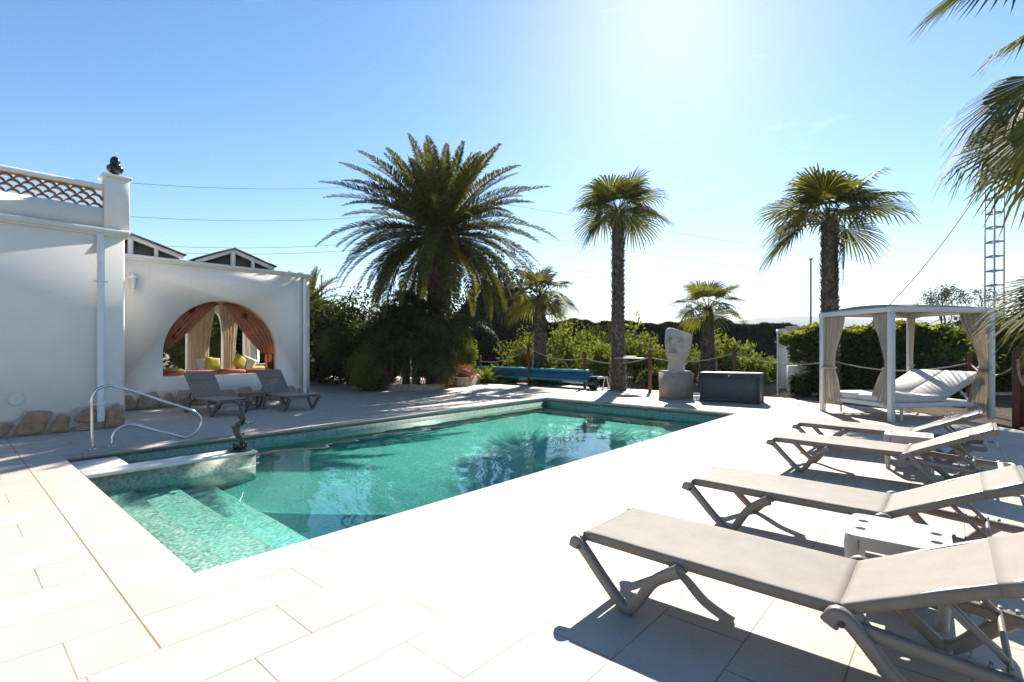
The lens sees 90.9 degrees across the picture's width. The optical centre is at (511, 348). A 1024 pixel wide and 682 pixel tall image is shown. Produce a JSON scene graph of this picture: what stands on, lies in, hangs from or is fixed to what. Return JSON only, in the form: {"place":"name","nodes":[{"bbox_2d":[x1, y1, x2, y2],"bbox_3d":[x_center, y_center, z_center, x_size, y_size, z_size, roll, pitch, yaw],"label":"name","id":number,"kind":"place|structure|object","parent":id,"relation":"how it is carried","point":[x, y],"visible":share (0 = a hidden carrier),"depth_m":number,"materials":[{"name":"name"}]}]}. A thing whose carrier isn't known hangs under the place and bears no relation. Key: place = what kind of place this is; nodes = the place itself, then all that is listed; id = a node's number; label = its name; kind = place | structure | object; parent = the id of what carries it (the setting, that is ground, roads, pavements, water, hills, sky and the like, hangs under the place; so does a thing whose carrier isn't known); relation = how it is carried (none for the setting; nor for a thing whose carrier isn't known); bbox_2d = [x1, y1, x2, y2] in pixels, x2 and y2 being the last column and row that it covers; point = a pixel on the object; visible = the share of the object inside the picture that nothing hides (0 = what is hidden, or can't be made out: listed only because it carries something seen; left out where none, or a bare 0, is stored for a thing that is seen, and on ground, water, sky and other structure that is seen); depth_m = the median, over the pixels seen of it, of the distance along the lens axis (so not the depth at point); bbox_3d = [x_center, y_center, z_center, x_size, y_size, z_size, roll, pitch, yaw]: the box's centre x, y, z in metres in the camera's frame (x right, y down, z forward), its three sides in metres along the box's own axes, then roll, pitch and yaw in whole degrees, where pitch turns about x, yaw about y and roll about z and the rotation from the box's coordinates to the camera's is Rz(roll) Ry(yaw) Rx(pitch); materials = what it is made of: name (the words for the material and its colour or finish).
{"place":"outdoors","nodes":[
{"label":"outdoors","id":0,"kind":"place"},
{"bbox_2d":[0,156,131,438],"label":"white house","id":1,"kind":"structure","parent":0,"point":[61,310],"depth_m":8.41,"materials":[{"name":"paint"}]},
{"bbox_2d":[124,233,312,410],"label":"patio wing","id":2,"kind":"structure","parent":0,"point":[171,288],"depth_m":12.52,"materials":[{"name":"paint"}]},
{"bbox_2d":[127,271,138,292],"bbox_3d":[-8.548,-1.497,11.349,0.265,0.494,0.220,0,0,41],"label":"wall lantern","id":3,"kind":"object","parent":2,"relation":"attached to","point":[132,277],"depth_m":11.29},
{"bbox_2d":[163,302,219,351],"bbox_3d":[-8.078,-0.570,12.656,0.073,1.303,1.398,0,0,41],"label":"sheer curtain","id":4,"kind":"object","parent":2,"relation":"hanging from","point":[185,323],"visible":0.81,"depth_m":12.58,"materials":[{"name":"orange fabric"}]},
{"bbox_2d":[188,301,215,369],"bbox_3d":[-9.132,-0.225,14.743,0.090,2.451,0.933,0,0,41],"label":"cream drape","id":5,"kind":"object","parent":2,"relation":"hanging from","point":[199,332],"visible":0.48,"depth_m":14.75,"materials":[{"name":"fabric"}]},
{"bbox_2d":[218,302,238,368],"bbox_3d":[-8.236,-0.225,14.701,0.089,2.450,0.633,0,0,41],"label":"cream drape","id":6,"kind":"object","parent":2,"relation":"hanging from","point":[229,327],"visible":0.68,"depth_m":14.68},
{"bbox_2d":[222,302,272,369],"bbox_3d":[-7.160,-0.265,13.695,0.082,1.911,1.340,0,0,41],"label":"sheer curtain","id":7,"kind":"object","parent":2,"relation":"hanging from","point":[252,327],"visible":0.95,"depth_m":13.81,"materials":[{"name":"orange fabric"}]},
{"bbox_2d":[0,376,1023,681],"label":"pool deck","id":8,"kind":"structure","parent":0,"point":[498,582],"depth_m":3.08,"materials":[{"name":"tile"}]},
{"bbox_2d":[88,384,202,449],"bbox_3d":[-5.406,0.958,7.508,0.198,0.907,1.429,0,0,41],"label":"pool handrail","id":9,"kind":"object","parent":8,"relation":"on","point":[116,430],"visible":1,"depth_m":7.33,"materials":[{"name":"metal"}]},
{"bbox_2d":[163,313,242,369],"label":"garden tree","id":10,"kind":"object","parent":8,"relation":"on","point":[175,352],"visible":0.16,"depth_m":18.44,"materials":[{"name":"green plant"}]},
{"bbox_2d":[163,369,264,375],"bbox_3d":[-8.101,0.983,13.675,0.760,0.825,2.900,0,0,41],"label":"cushioned bench","id":11,"kind":"object","parent":8,"relation":"on","point":[215,371],"visible":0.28,"depth_m":13.49,"materials":[{"name":"orange fabric"}]},
{"bbox_2d":[205,356,220,369],"bbox_3d":[-8.203,0.430,13.831,0.160,0.420,0.420,-22,-18,25],"label":"cushion","id":12,"kind":"object","parent":11,"relation":"on","point":[212,363],"visible":0.85,"depth_m":13.74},
{"bbox_2d":[231,353,246,368],"bbox_3d":[-7.700,0.400,14.281,0.160,0.440,0.440,-18,-46,19],"label":"cushion","id":13,"kind":"object","parent":11,"relation":"on","point":[239,361],"visible":0.94,"depth_m":14.20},
{"bbox_2d":[180,371,252,416],"bbox_3d":[-6.512,0.964,11.006,2.120,0.883,0.724,0,0,37],"label":"sun lounger","id":14,"kind":"object","parent":8,"relation":"on","point":[204,386],"visible":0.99,"depth_m":11.15,"materials":[{"name":"grey fabric"}]},
{"bbox_2d":[238,391,265,409],"bbox_3d":[-5.979,1.200,11.591,0.458,0.401,0.455,0,0,41],"label":"side table","id":15,"kind":"object","parent":8,"relation":"on","point":[257,394],"visible":0.91,"depth_m":11.52,"materials":[{"name":"grey plastic"}]},
{"bbox_2d":[235,322,311,369],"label":"garden tree","id":16,"kind":"object","parent":8,"relation":"on","point":[261,358],"visible":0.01,"depth_m":20.40,"materials":[{"name":"green plant"}]},
{"bbox_2d":[252,369,320,410],"bbox_3d":[-5.414,0.964,11.952,2.120,0.883,0.724,0,0,39],"label":"sun lounger","id":17,"kind":"object","parent":8,"relation":"on","point":[273,383],"visible":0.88,"depth_m":12.11,"materials":[{"name":"grey fabric"}]},
{"bbox_2d":[288,266,352,379],"bbox_3d":[-9.229,-1.150,23.051,4.099,5.260,4.340,0,0,41],"label":"date palm","id":18,"kind":"object","parent":8,"relation":"on","point":[315,292],"visible":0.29,"depth_m":22.76,"materials":[{"name":"green plant"}]},
{"bbox_2d":[349,378,445,390],"bbox_3d":[-4.407,1.296,19.167,4.010,0.252,5.744,0,0,-11],"label":"flower bed","id":19,"kind":"object","parent":8,"relation":"on","point":[398,385],"visible":0.44,"depth_m":16.70,"materials":[{"name":"beige stone"}]},
{"bbox_2d":[310,283,378,383],"bbox_3d":[-6.991,-0.594,20.563,3.806,4.211,3.319,0,0,20],"label":"citrus tree","id":20,"kind":"object","parent":19,"relation":"in","point":[330,349],"visible":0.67,"depth_m":19.61,"materials":[{"name":"green plant"}]},
{"bbox_2d":[341,343,386,390],"bbox_3d":[-4.826,0.628,16.724,1.341,1.660,1.456,0,0,25],"label":"round shrub","id":21,"kind":"object","parent":19,"relation":"in","point":[362,364],"visible":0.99,"depth_m":16.39,"materials":[{"name":"green plant"}]},
{"bbox_2d":[344,302,411,380],"bbox_3d":[-4.982,-0.261,19.480,2.959,3.440,2.835,0,0,41],"label":"round shrub","id":22,"kind":"object","parent":19,"relation":"in","point":[364,340],"visible":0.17,"depth_m":18.81,"materials":[{"name":"green plant"}]},
{"bbox_2d":[359,346,408,390],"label":"sago palm","id":23,"kind":"object","parent":19,"relation":"in","point":[387,352],"visible":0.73,"depth_m":16.78,"materials":[{"name":"green plant"}]},
{"bbox_2d":[364,303,410,383],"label":"dwarf fan palm","id":24,"kind":"object","parent":19,"relation":"in","point":[385,335],"visible":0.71,"depth_m":17.53,"materials":[{"name":"green plant"}]},
{"bbox_2d":[380,286,426,383],"bbox_3d":[-3.767,-0.406,18.170,2.054,3.771,1.918,0,0,41],"label":"dwarf fan palm","id":25,"kind":"object","parent":19,"relation":"in","point":[410,296],"visible":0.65,"depth_m":17.94,"materials":[{"name":"green plant"}]},
{"bbox_2d":[387,319,442,383],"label":"dwarf fan palm","id":26,"kind":"object","parent":19,"relation":"in","point":[411,346],"visible":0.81,"depth_m":17.03,"materials":[{"name":"green plant"}]},
{"bbox_2d":[405,298,455,383],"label":"dwarf fan palm","id":27,"kind":"object","parent":19,"relation":"in","point":[431,323],"visible":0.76,"depth_m":17.30,"materials":[{"name":"green plant"}]},
{"bbox_2d":[315,133,557,386],"bbox_3d":[-2.668,-3.031,18.640,8.424,9.023,8.279,0,0,41],"label":"date palm","id":28,"kind":"object","parent":19,"relation":"in","point":[436,210],"visible":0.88,"depth_m":17.28,"materials":[{"name":"green plant"}]},
{"bbox_2d":[410,340,462,389],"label":"dwarf fan palm","id":29,"kind":"object","parent":19,"relation":"in","point":[434,371],"visible":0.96,"depth_m":16.91,"materials":[{"name":"green plant"}]},
{"bbox_2d":[73,401,723,490],"bbox_3d":[-0.502,1.960,8.775,5.648,1.040,10.808,0,0,41],"label":"pool basin","id":30,"kind":"object","parent":8,"relation":"in","point":[110,482],"visible":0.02,"depth_m":7.58,"materials":[{"name":"stone"}]},
{"bbox_2d":[69,449,257,478],"bbox_3d":[-4.684,1.458,6.750,1.585,0.121,1.830,0,0,41],"label":"pool divider coping","id":31,"kind":"object","parent":30,"relation":"on","point":[100,467],"visible":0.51,"depth_m":6.35,"materials":[{"name":"stone"}]},
{"bbox_2d":[227,399,253,452],"bbox_3d":[-3.722,1.048,6.912,0.322,0.698,0.316,0,0,41],"label":"dolphin sculpture","id":32,"kind":"object","parent":31,"relation":"on","point":[242,447],"visible":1,"depth_m":6.88,"materials":[{"name":"brown metal"}]},
{"bbox_2d":[102,405,712,572],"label":"pool water","id":33,"kind":"structure","parent":30,"relation":"in","point":[281,494],"depth_m":6.36,"materials":[{"name":"teal liquid"}]},
{"bbox_2d":[456,373,480,386],"bbox_3d":[-2.070,1.231,21.456,1.652,0.379,6.165,0,0,-1],"label":"flower bed","id":34,"kind":"object","parent":8,"relation":"on","point":[462,382],"visible":0.41,"depth_m":18.70,"materials":[{"name":"beige stone"}]},
{"bbox_2d":[435,312,475,386],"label":"dwarf fan palm","id":35,"kind":"object","parent":34,"relation":"in","point":[457,339],"visible":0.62,"depth_m":18.09,"materials":[{"name":"green plant"}]},
{"bbox_2d":[456,336,478,374],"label":"round shrub","id":36,"kind":"object","parent":34,"relation":"in","point":[469,357],"visible":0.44,"depth_m":21.18,"materials":[{"name":"green plant"}]},
{"bbox_2d":[456,363,478,381],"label":"flower clump","id":37,"kind":"object","parent":34,"relation":"on","point":[466,371],"visible":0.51,"depth_m":18.97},
{"bbox_2d":[471,366,505,383],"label":"young palm","id":38,"kind":"object","parent":34,"relation":"in","point":[485,374],"visible":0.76,"depth_m":20.35,"materials":[{"name":"green plant"}]},
{"bbox_2d":[475,366,609,389],"bbox_3d":[0.821,1.066,19.758,6.911,0.667,0.602,0,0,45],"label":"cover roller","id":39,"kind":"object","parent":8,"relation":"on","point":[561,375],"visible":0.77,"depth_m":18.93,"materials":[{"name":"plastic"}]},
{"bbox_2d":[567,164,676,389],"bbox_3d":[3.622,-2.304,17.209,3.857,7.568,4.163,0,0,41],"label":"fan palm","id":40,"kind":"object","parent":8,"relation":"on","point":[619,221],"visible":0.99,"depth_m":17.01,"materials":[{"name":"green plant"}]},
{"bbox_2d":[648,350,651,391],"bbox_3d":[4.490,0.749,16.400,0.090,1.423,0.090,0,0,-43],"label":"rope post","id":41,"kind":"object","parent":8,"relation":"on","point":[649,371],"visible":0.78,"depth_m":16.36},
{"bbox_2d":[659,370,692,399],"bbox_3d":[4.630,1.010,14.249,0.740,0.780,0.740,0,0,-6],"label":"statue pedestal","id":42,"kind":"object","parent":8,"relation":"on","point":[673,385],"visible":0.94,"depth_m":13.90,"materials":[{"name":"stone"}]},
{"bbox_2d":[665,328,691,370],"bbox_3d":[4.624,0.024,14.174,0.832,1.230,0.741,0,0,-12],"label":"stone face","id":43,"kind":"object","parent":42,"relation":"on","point":[678,343],"visible":1,"depth_m":13.95},
{"bbox_2d":[699,371,763,403],"bbox_3d":[5.811,1.014,13.351,1.486,0.772,0.712,0,0,34],"label":"deck box","id":44,"kind":"object","parent":8,"relation":"on","point":[734,387],"visible":1,"depth_m":13.09,"materials":[{"name":"plastic"}]},
{"bbox_2d":[569,507,1023,681],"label":"sun lounger","id":45,"kind":"object","parent":8,"relation":"on","point":[958,579],"visible":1,"depth_m":2.24,"materials":[{"name":"fabric"}]},
{"bbox_2d":[682,465,1023,542],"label":"sun lounger","id":46,"kind":"object","parent":8,"relation":"on","point":[767,489],"visible":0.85,"depth_m":3.47,"materials":[{"name":"fabric"}]},
{"bbox_2d":[766,422,1014,483],"bbox_3d":[4.017,1.075,5.500,2.120,0.659,0.724,0,0,42],"label":"sun lounger","id":47,"kind":"object","parent":8,"relation":"on","point":[923,450],"visible":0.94,"depth_m":5.31,"materials":[{"name":"fabric"}]},
{"bbox_2d":[792,408,998,463],"bbox_3d":[4.984,1.075,6.688,2.120,0.659,0.724,0,0,42],"label":"sun lounger","id":48,"kind":"object","parent":8,"relation":"on","point":[844,427],"visible":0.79,"depth_m":6.53,"materials":[{"name":"fabric"}]},
{"bbox_2d":[844,513,952,632],"bbox_3d":[2.115,1.200,2.762,0.454,0.401,0.458,0,0,39],"label":"side table","id":49,"kind":"object","parent":8,"relation":"on","point":[864,533],"visible":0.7,"depth_m":2.70,"materials":[{"name":"plastic"}]},
{"bbox_2d":[819,304,995,421],"bbox_3d":[8.204,0.242,10.619,2.360,2.316,1.820,0,0,-9],"label":"canopy daybed","id":50,"kind":"object","parent":8,"relation":"on","point":[917,388],"visible":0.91,"depth_m":10.05,"materials":[{"name":"fabric"}]},
{"bbox_2d":[821,316,844,404],"bbox_3d":[7.027,0.260,11.040,0.312,1.920,0.520,0,0,-9],"label":"daybed curtain","id":51,"kind":"object","parent":50,"relation":"hanging from","point":[833,327],"visible":1,"depth_m":11.06,"materials":[{"name":"fabric"}]},
{"bbox_2d":[872,312,886,405],"bbox_3d":[7.254,0.200,9.954,0.187,1.801,0.679,0,0,4],"label":"daybed curtain","id":52,"kind":"object","parent":50,"relation":"hanging from","point":[880,326],"visible":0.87,"depth_m":9.83,"materials":[{"name":"fabric"}]},
{"bbox_2d":[907,317,915,370],"bbox_3d":[9.088,0.250,11.458,0.140,1.900,0.370,0,0,30],"label":"daybed curtain","id":53,"kind":"object","parent":50,"relation":"hanging from","point":[911,321],"visible":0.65,"depth_m":11.49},
{"bbox_2d":[959,313,990,416],"bbox_3d":[9.162,0.325,10.004,0.549,2.051,0.211,0,0,17],"label":"daybed curtain","id":54,"kind":"object","parent":50,"relation":"hanging from","point":[978,391],"visible":0.92,"depth_m":9.96,"materials":[{"name":"fabric"}]},
{"bbox_2d":[884,430,933,473],"bbox_3d":[4.658,1.200,5.919,0.454,0.401,0.458,0,0,39],"label":"side table","id":55,"kind":"object","parent":8,"relation":"on","point":[903,436],"visible":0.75,"depth_m":5.85,"materials":[{"name":"plastic"}]},
{"bbox_2d":[906,0,1023,375],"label":"fan palm","id":56,"kind":"object","parent":8,"relation":"on","point":[1004,138],"visible":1,"depth_m":5.14,"materials":[{"name":"green plant"}]},
{"bbox_2d":[0,0,1023,322],"label":"sky","id":57,"kind":"structure","parent":0,"point":[721,102],"materials":[{"name":"blue"}]},
{"bbox_2d":[163,350,1023,430],"bbox_3d":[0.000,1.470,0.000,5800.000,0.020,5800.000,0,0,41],"label":"garden ground","id":58,"kind":"structure","parent":0,"point":[1003,410],"depth_m":13.65,"materials":[{"name":"soil"}]},
{"bbox_2d":[451,278,506,332],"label":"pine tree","id":59,"kind":"object","parent":58,"relation":"on","point":[464,309],"visible":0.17,"depth_m":38.70,"materials":[{"name":"green plant"}]},
{"bbox_2d":[469,320,501,369],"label":"topiary dome","id":60,"kind":"structure","parent":58,"relation":"on","point":[486,338],"depth_m":23.85,"materials":[{"name":"green plant"}]},
{"bbox_2d":[489,319,511,366],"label":"screen conifer","id":61,"kind":"object","parent":58,"relation":"on","point":[498,323],"visible":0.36,"depth_m":33.62,"materials":[{"name":"green plant"}]},
{"bbox_2d":[455,241,557,322],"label":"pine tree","id":62,"kind":"object","parent":58,"relation":"on","point":[505,290],"visible":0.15,"depth_m":40.18,"materials":[{"name":"green plant"}]},
{"bbox_2d":[501,323,522,366],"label":"screen conifer","id":63,"kind":"object","parent":58,"relation":"on","point":[514,329],"visible":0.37,"depth_m":33.67,"materials":[{"name":"green plant"}]},
{"bbox_2d":[492,325,533,380],"bbox_3d":[0.528,0.180,22.978,2.490,2.559,2.177,0,0,41],"label":"garden shrub","id":64,"kind":"object","parent":58,"relation":"on","point":[521,359],"visible":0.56,"depth_m":22.70,"materials":[{"name":"green plant"}]},
{"bbox_2d":[516,325,533,347],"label":"screen conifer","id":65,"kind":"object","parent":58,"relation":"on","point":[530,329],"visible":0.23,"depth_m":33.68,"materials":[{"name":"green plant"}]},
{"bbox_2d":[504,263,583,383],"bbox_3d":[1.210,-1.035,20.522,3.395,5.029,3.537,0,0,41],"label":"fan palm","id":66,"kind":"object","parent":58,"relation":"on","point":[540,304],"visible":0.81,"depth_m":20.27,"materials":[{"name":"green plant"}]},
{"bbox_2d":[530,356,572,384],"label":"garden shrub","id":67,"kind":"object","parent":58,"relation":"on","point":[553,363],"visible":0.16,"depth_m":19.77,"materials":[{"name":"green plant"}]},
{"bbox_2d":[563,317,584,369],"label":"screen conifer","id":68,"kind":"object","parent":58,"relation":"on","point":[574,321],"visible":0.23,"depth_m":34.81,"materials":[{"name":"green plant"}]},
{"bbox_2d":[546,315,607,369],"bbox_3d":[2.539,-0.085,22.986,3.037,3.228,3.249,0,0,41],"label":"garden shrub","id":69,"kind":"object","parent":58,"relation":"on","point":[569,352],"visible":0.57,"depth_m":22.66,"materials":[{"name":"green plant"}]},
{"bbox_2d":[573,320,610,373],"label":"garden shrub","id":70,"kind":"object","parent":58,"relation":"on","point":[592,329],"visible":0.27,"depth_m":25.80,"materials":[{"name":"green plant"}]},
{"bbox_2d":[588,320,611,369],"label":"screen conifer","id":71,"kind":"object","parent":58,"relation":"on","point":[603,326],"visible":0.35,"depth_m":33.69,"materials":[{"name":"green plant"}]},
{"bbox_2d":[578,340,626,383],"bbox_3d":[3.744,0.565,20.528,1.832,1.876,1.814,0,0,-25],"label":"garden shrub","id":72,"kind":"object","parent":58,"relation":"on","point":[600,353],"visible":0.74,"depth_m":20.31,"materials":[{"name":"green plant"}]},
{"bbox_2d":[606,310,658,382],"bbox_3d":[5.185,-0.021,21.467,2.404,3.215,3.171,0,0,41],"label":"garden shrub","id":73,"kind":"object","parent":58,"relation":"on","point":[634,350],"visible":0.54,"depth_m":21.21,"materials":[{"name":"green plant"}]},
{"bbox_2d":[633,322,660,367],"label":"screen conifer","id":74,"kind":"object","parent":58,"relation":"on","point":[641,327],"visible":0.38,"depth_m":33.91,"materials":[{"name":"green plant"}]},
{"bbox_2d":[639,364,664,388],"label":"garden shrub","id":75,"kind":"object","parent":58,"relation":"on","point":[655,376],"visible":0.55,"depth_m":18.00,"materials":[{"name":"green plant"}]},
{"bbox_2d":[643,324,670,365],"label":"screen conifer","id":76,"kind":"object","parent":58,"relation":"on","point":[661,330],"visible":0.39,"depth_m":33.66,"materials":[{"name":"green plant"}]},
{"bbox_2d":[637,343,685,378],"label":"garden shrub","id":77,"kind":"object","parent":58,"relation":"on","point":[660,363],"visible":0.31,"depth_m":20.24,"materials":[{"name":"green plant"}]},
{"bbox_2d":[678,318,701,355],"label":"screen conifer","id":78,"kind":"object","parent":58,"relation":"on","point":[696,338],"visible":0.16,"depth_m":33.62,"materials":[{"name":"green plant"}]},
{"bbox_2d":[685,344,720,381],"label":"garden shrub","id":79,"kind":"object","parent":58,"relation":"on","point":[692,367],"visible":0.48,"depth_m":21.64,"materials":[{"name":"green plant"}]},
{"bbox_2d":[662,278,750,388],"bbox_3d":[7.147,-0.574,18.539,3.072,4.108,3.206,0,0,41],"label":"fan palm","id":80,"kind":"object","parent":58,"relation":"on","point":[708,316],"visible":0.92,"depth_m":18.29,"materials":[{"name":"green plant"}]},
{"bbox_2d":[715,321,728,365],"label":"screen conifer","id":81,"kind":"object","parent":58,"relation":"on","point":[723,332],"visible":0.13,"depth_m":34.83,"materials":[{"name":"green plant"}]},
{"bbox_2d":[714,324,756,371],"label":"garden shrub","id":82,"kind":"object","parent":58,"relation":"on","point":[722,361],"visible":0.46,"depth_m":21.72,"materials":[{"name":"green plant"}]},
{"bbox_2d":[723,323,753,355],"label":"screen conifer","id":83,"kind":"object","parent":58,"relation":"on","point":[737,331],"visible":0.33,"depth_m":35.13,"materials":[{"name":"green plant"}]},
{"bbox_2d":[724,351,774,385],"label":"garden shrub","id":84,"kind":"object","parent":58,"relation":"on","point":[748,365],"visible":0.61,"depth_m":20.12,"materials":[{"name":"green plant"}]},
{"bbox_2d":[748,323,770,360],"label":"screen conifer","id":85,"kind":"object","parent":58,"relation":"on","point":[759,330],"visible":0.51,"depth_m":36.49,"materials":[{"name":"green plant"}]},
{"bbox_2d":[755,322,779,359],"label":"screen conifer","id":86,"kind":"object","parent":58,"relation":"on","point":[768,328],"visible":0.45,"depth_m":36.65,"materials":[{"name":"green plant"}]},
{"bbox_2d":[761,355,778,382],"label":"garden shrub","id":87,"kind":"object","parent":58,"relation":"on","point":[772,375],"visible":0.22,"depth_m":21.14,"materials":[{"name":"green plant"}]},
{"bbox_2d":[779,344,787,387],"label":"urn pillar","id":88,"kind":"structure","parent":58,"relation":"on","point":[783,356],"depth_m":17.88,"materials":[{"name":"white paint"}]},
{"bbox_2d":[788,373,818,396],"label":"round shrub","id":89,"kind":"object","parent":58,"relation":"on","point":[804,385],"visible":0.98,"depth_m":15.01,"materials":[{"name":"green plant"}]},
{"bbox_2d":[809,258,812,322],"bbox_3d":[11.857,-1.102,20.000,0.152,5.004,0.152,0,0,41],"label":"flood light pole","id":90,"kind":"object","parent":58,"relation":"on","point":[810,259],"visible":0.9,"depth_m":19.97,"materials":[{"name":"metal"}]},
{"bbox_2d":[754,163,923,399],"bbox_3d":[9.054,-1.851,14.300,4.206,6.661,4.665,0,0,41],"label":"fan palm","id":91,"kind":"object","parent":58,"relation":"on","point":[814,188],"visible":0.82,"depth_m":14.12,"materials":[{"name":"green plant"}]},
{"bbox_2d":[774,318,1023,391],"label":"creeper hedge","id":92,"kind":"object","parent":58,"relation":"on","point":[860,346],"visible":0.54,"depth_m":15.37,"materials":[{"name":"green plant"}]},
{"bbox_2d":[787,365,1011,394],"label":"garden wall","id":93,"kind":"structure","parent":58,"relation":"on","point":[792,369],"depth_m":15.63,"materials":[{"name":"white paint"}]},
{"bbox_2d":[895,331,978,378],"bbox_3d":[12.280,0.482,15.175,2.429,2.042,2.501,0,0,20],"label":"tangled shrub","id":94,"kind":"object","parent":58,"relation":"on","point":[942,364],"visible":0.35,"depth_m":14.72,"materials":[{"name":"green plant"}]},
{"bbox_2d":[913,282,969,325],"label":"bare tree","id":95,"kind":"object","parent":58,"relation":"on","point":[946,293],"visible":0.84,"depth_m":35.32,"materials":[{"name":"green plant"}]},
{"bbox_2d":[918,318,1007,398],"bbox_3d":[13.169,0.296,14.851,2.028,2.426,1.884,0,0,41],"label":"tangled shrub","id":96,"kind":"object","parent":58,"relation":"on","point":[958,359],"visible":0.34,"depth_m":14.79,"materials":[{"name":"green plant"}]},
{"bbox_2d":[967,353,972,397],"bbox_3d":[10.541,0.778,11.600,0.090,1.364,0.090,0,0,43],"label":"rope post","id":97,"kind":"object","parent":58,"relation":"on","point":[969,360],"visible":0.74,"depth_m":11.57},
{"bbox_2d":[942,285,1020,323],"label":"bare tree","id":98,"kind":"object","parent":58,"relation":"on","point":[979,295],"visible":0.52,"depth_m":37.84,"materials":[{"name":"green plant"}]},
{"bbox_2d":[984,187,1004,322],"bbox_3d":[28.714,-4.062,30.000,0.638,10.924,0.638,0,0,0],"label":"lattice pylon","id":99,"kind":"object","parent":58,"relation":"on","point":[994,241],"visible":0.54,"depth_m":29.72,"materials":[{"name":"metal"}]},
{"bbox_2d":[868,191,979,325],"bbox_3d":[24.430,-5.331,30.000,6.989,8.412,0.056,0,0,0],"label":"guy cable","id":100,"kind":"object","parent":99,"relation":"attached to","point":[932,255],"visible":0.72,"depth_m":29.98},
{"bbox_2d":[1012,352,1019,429],"bbox_3d":[9.000,0.758,9.000,0.090,1.404,0.090,0,0,34],"label":"rope post","id":101,"kind":"object","parent":58,"relation":"on","point":[1015,403],"visible":0.72,"depth_m":8.97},
{"bbox_2d":[1019,346,1023,426],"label":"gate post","id":102,"kind":"object","parent":58,"relation":"on","point":[1021,348],"visible":0.48,"depth_m":8.97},
{"bbox_2d":[587,377,599,389],"bbox_3d":[2.784,1.185,17.188,0.436,0.430,0.440,0,0,41],"label":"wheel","id":103,"kind":"object","parent":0,"point":[593,383],"visible":1,"depth_m":17.04,"materials":[{"name":"black"}]},
{"bbox_2d":[654,315,960,328],"bbox_3d":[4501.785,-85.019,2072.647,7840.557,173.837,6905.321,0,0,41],"label":"hills","id":104,"kind":"structure","parent":0,"point":[799,320],"depth_m":2170.06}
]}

